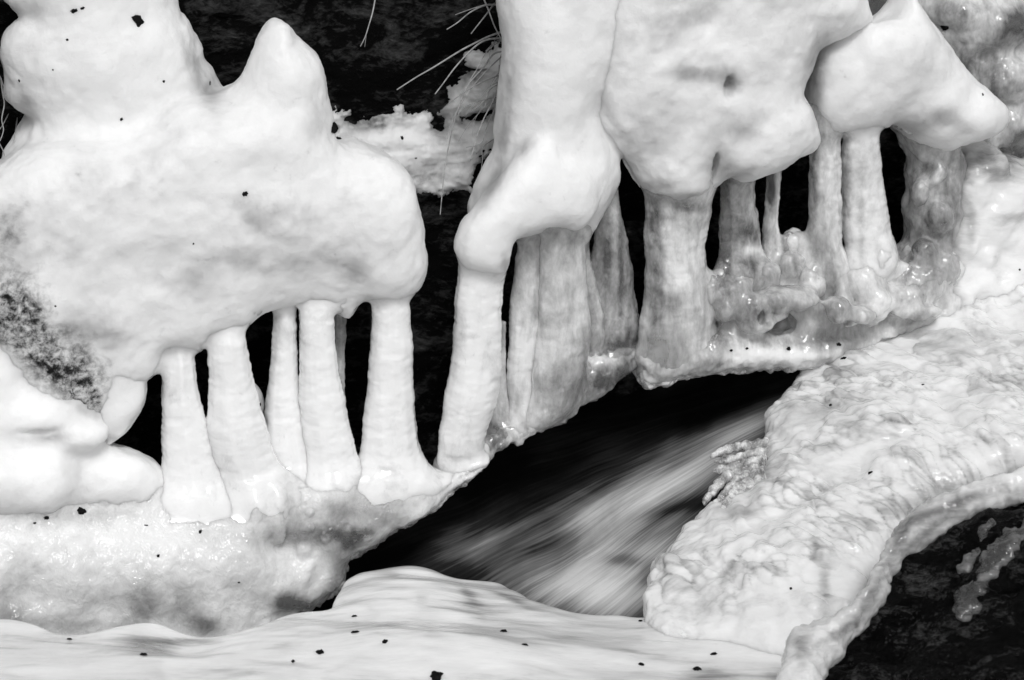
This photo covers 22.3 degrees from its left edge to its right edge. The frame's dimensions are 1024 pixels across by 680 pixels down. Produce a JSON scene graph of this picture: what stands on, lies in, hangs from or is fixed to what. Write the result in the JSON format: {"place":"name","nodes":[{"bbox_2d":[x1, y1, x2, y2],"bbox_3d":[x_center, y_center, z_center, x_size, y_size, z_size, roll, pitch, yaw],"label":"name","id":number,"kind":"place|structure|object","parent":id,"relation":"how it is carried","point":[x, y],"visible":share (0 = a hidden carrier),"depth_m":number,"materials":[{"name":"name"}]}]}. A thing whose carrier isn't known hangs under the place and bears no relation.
{"place":"outdoors","nodes":[
{"label":"outdoors","id":0,"kind":"place"},
{"bbox_2d":[0,566,781,679],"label":"ice sheet","id":1,"kind":"object","parent":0,"point":[425,622],"visible":0.93,"depth_m":5.49,"materials":[{"name":"white ice"}]},
{"bbox_2d":[315,649,323,653],"bbox_3d":[-0.402,0.652,5.441,0.016,0.009,0.019,-11,23,-28],"label":"leaf scrap","id":2,"kind":"object","parent":1,"relation":"on","point":[321,651],"visible":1,"depth_m":5.44,"materials":[{"name":"black plant"}]},
{"bbox_2d":[430,671,443,679],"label":"leaf scrap","id":3,"kind":"object","parent":1,"relation":"on","point":[435,675],"visible":1,"depth_m":5.33,"materials":[{"name":"black plant"}]},
{"bbox_2d":[643,284,1023,655],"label":"ice slope","id":4,"kind":"structure","parent":1,"relation":"on","point":[816,516],"depth_m":5.92,"materials":[{"name":"white ice"}]},
{"bbox_2d":[702,437,769,508],"bbox_3d":[0.526,0.320,6.077,0.160,0.091,0.328,2,20,5],"label":"icicle claw","id":5,"kind":"object","parent":4,"relation":"hanging from","point":[740,472],"visible":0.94,"depth_m":6.10},
{"bbox_2d":[632,227,965,389],"bbox_3d":[0.737,-0.090,6.427,0.914,0.365,0.261,-6,21,-16],"label":"ice shelf","id":6,"kind":"object","parent":4,"relation":"on","point":[800,313],"visible":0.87,"depth_m":6.36,"materials":[{"name":"grey ice"}]},
{"bbox_2d":[599,0,872,375],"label":"ice formation","id":7,"kind":"object","parent":6,"relation":"on","point":[702,101],"visible":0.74,"depth_m":6.09,"materials":[{"name":"white ice"}]},
{"bbox_2d":[795,0,1008,301],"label":"ice formation","id":8,"kind":"object","parent":6,"relation":"on","point":[901,71],"visible":0.83,"depth_m":6.30,"materials":[{"name":"white ice"}]},
{"bbox_2d":[918,0,1023,157],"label":"ice crust","id":9,"kind":"object","parent":8,"relation":"attached to","point":[984,39],"visible":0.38,"depth_m":6.47},
{"bbox_2d":[868,0,886,15],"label":"ice crust","id":10,"kind":"object","parent":9,"relation":"attached to","point":[875,6],"visible":0.09,"depth_m":6.41},
{"bbox_2d":[940,26,948,30],"bbox_3d":[1.072,-0.775,6.449,0.020,0.020,0.019,0,20,0],"label":"leaf scrap","id":11,"kind":"object","parent":9,"relation":"on","point":[944,28],"visible":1,"depth_m":6.45,"materials":[{"name":"black plant"}]},
{"bbox_2d":[953,140,1023,307],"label":"ice mass","id":12,"kind":"object","parent":4,"relation":"on","point":[988,249],"visible":0.59,"depth_m":6.50,"materials":[{"name":"white ice"}]},
{"bbox_2d":[825,503,1023,679],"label":"rock","id":13,"kind":"object","parent":1,"relation":"on","point":[916,629],"visible":0.69,"depth_m":5.24,"materials":[{"name":"black stone"}]},
{"bbox_2d":[776,466,1023,679],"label":"ice lip","id":14,"kind":"object","parent":13,"relation":"on","point":[815,650],"visible":0.95,"depth_m":5.36,"materials":[{"name":"white ice"}]},
{"bbox_2d":[956,518,995,573],"bbox_3d":[0.954,0.426,5.347,0.037,0.108,0.120,16,26,38],"label":"ice streak","id":15,"kind":"object","parent":13,"relation":"on","point":[967,563],"visible":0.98,"depth_m":5.33,"materials":[{"name":"grey ice"}]},
{"bbox_2d":[952,518,1023,621],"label":"ice streak","id":16,"kind":"object","parent":13,"relation":"on","point":[996,555],"visible":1,"depth_m":5.26,"materials":[{"name":"grey ice"}]},
{"bbox_2d":[0,0,905,465],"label":"bank","id":17,"kind":"structure","parent":0,"point":[404,42],"depth_m":6.44,"materials":[{"name":"black soil"}]},
{"bbox_2d":[360,0,375,46],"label":"grass tuft","id":18,"kind":"object","parent":17,"relation":"on","point":[369,23],"visible":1,"depth_m":6.03,"materials":[{"name":"grey plant"}]},
{"bbox_2d":[333,41,501,197],"bbox_3d":[-0.238,-0.533,6.425,0.583,0.444,0.090,-5,21,-13],"label":"snow patch","id":19,"kind":"object","parent":17,"relation":"on","point":[424,142],"visible":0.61,"depth_m":6.43,"materials":[{"name":"white snow"}]},
{"bbox_2d":[299,370,799,617],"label":"water","id":20,"kind":"structure","parent":0,"point":[591,508],"depth_m":6.48,"materials":[{"name":"black liquid"}]},
{"bbox_2d":[0,463,488,636],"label":"ice shelf","id":21,"kind":"object","parent":20,"relation":"in","point":[70,570],"visible":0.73,"depth_m":5.95,"materials":[{"name":"white ice"}]},
{"bbox_2d":[0,347,163,513],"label":"ice mound","id":22,"kind":"object","parent":21,"relation":"on","point":[56,454],"visible":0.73,"depth_m":5.83,"materials":[{"name":"white ice"}]},
{"bbox_2d":[77,507,86,514],"bbox_3d":[-0.977,0.389,5.913,0.022,0.016,0.016,0,20,0],"label":"leaf scrap","id":23,"kind":"object","parent":21,"relation":"on","point":[80,510],"visible":1,"depth_m":5.91,"materials":[{"name":"black plant"}]},
{"bbox_2d":[0,0,453,524],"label":"ice formation","id":24,"kind":"object","parent":21,"relation":"on","point":[108,218],"visible":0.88,"depth_m":5.80,"materials":[{"name":"white ice"}]},
{"bbox_2d":[0,76,17,156],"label":"grass tuft","id":25,"kind":"object","parent":24,"relation":"on","point":[2,87],"visible":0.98,"depth_m":5.86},
{"bbox_2d":[132,15,143,23],"bbox_3d":[-0.824,-0.706,5.735,0.030,0.022,0.012,-9,22,-24],"label":"leaf scrap","id":26,"kind":"object","parent":24,"relation":"on","point":[137,18],"visible":1,"depth_m":5.73,"materials":[{"name":"black plant"}]},
{"bbox_2d":[255,384,264,412],"bbox_3d":[-0.623,0.165,6.176,0.073,0.140,0.065,0,20,0],"label":"ice mound","id":27,"kind":"object","parent":24,"relation":"attached to","point":[261,397],"visible":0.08,"depth_m":6.15,"materials":[{"name":"white ice"}]},
{"bbox_2d":[331,122,337,132],"bbox_3d":[-0.400,-0.477,5.862,0.014,0.024,0.038,3,20,8],"label":"leaf scrap","id":28,"kind":"object","parent":24,"relation":"on","point":[334,129],"visible":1,"depth_m":5.86,"materials":[{"name":"black plant"}]},
{"bbox_2d":[433,0,638,472],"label":"ice formation","id":29,"kind":"object","parent":21,"relation":"on","point":[544,195],"visible":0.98,"depth_m":6.10,"materials":[{"name":"white ice"}]},
{"bbox_2d":[397,0,501,214],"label":"grass tuft","id":30,"kind":"object","parent":29,"relation":"attached to","point":[491,46],"visible":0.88,"depth_m":6.16,"materials":[{"name":"grey plant"}]}
]}

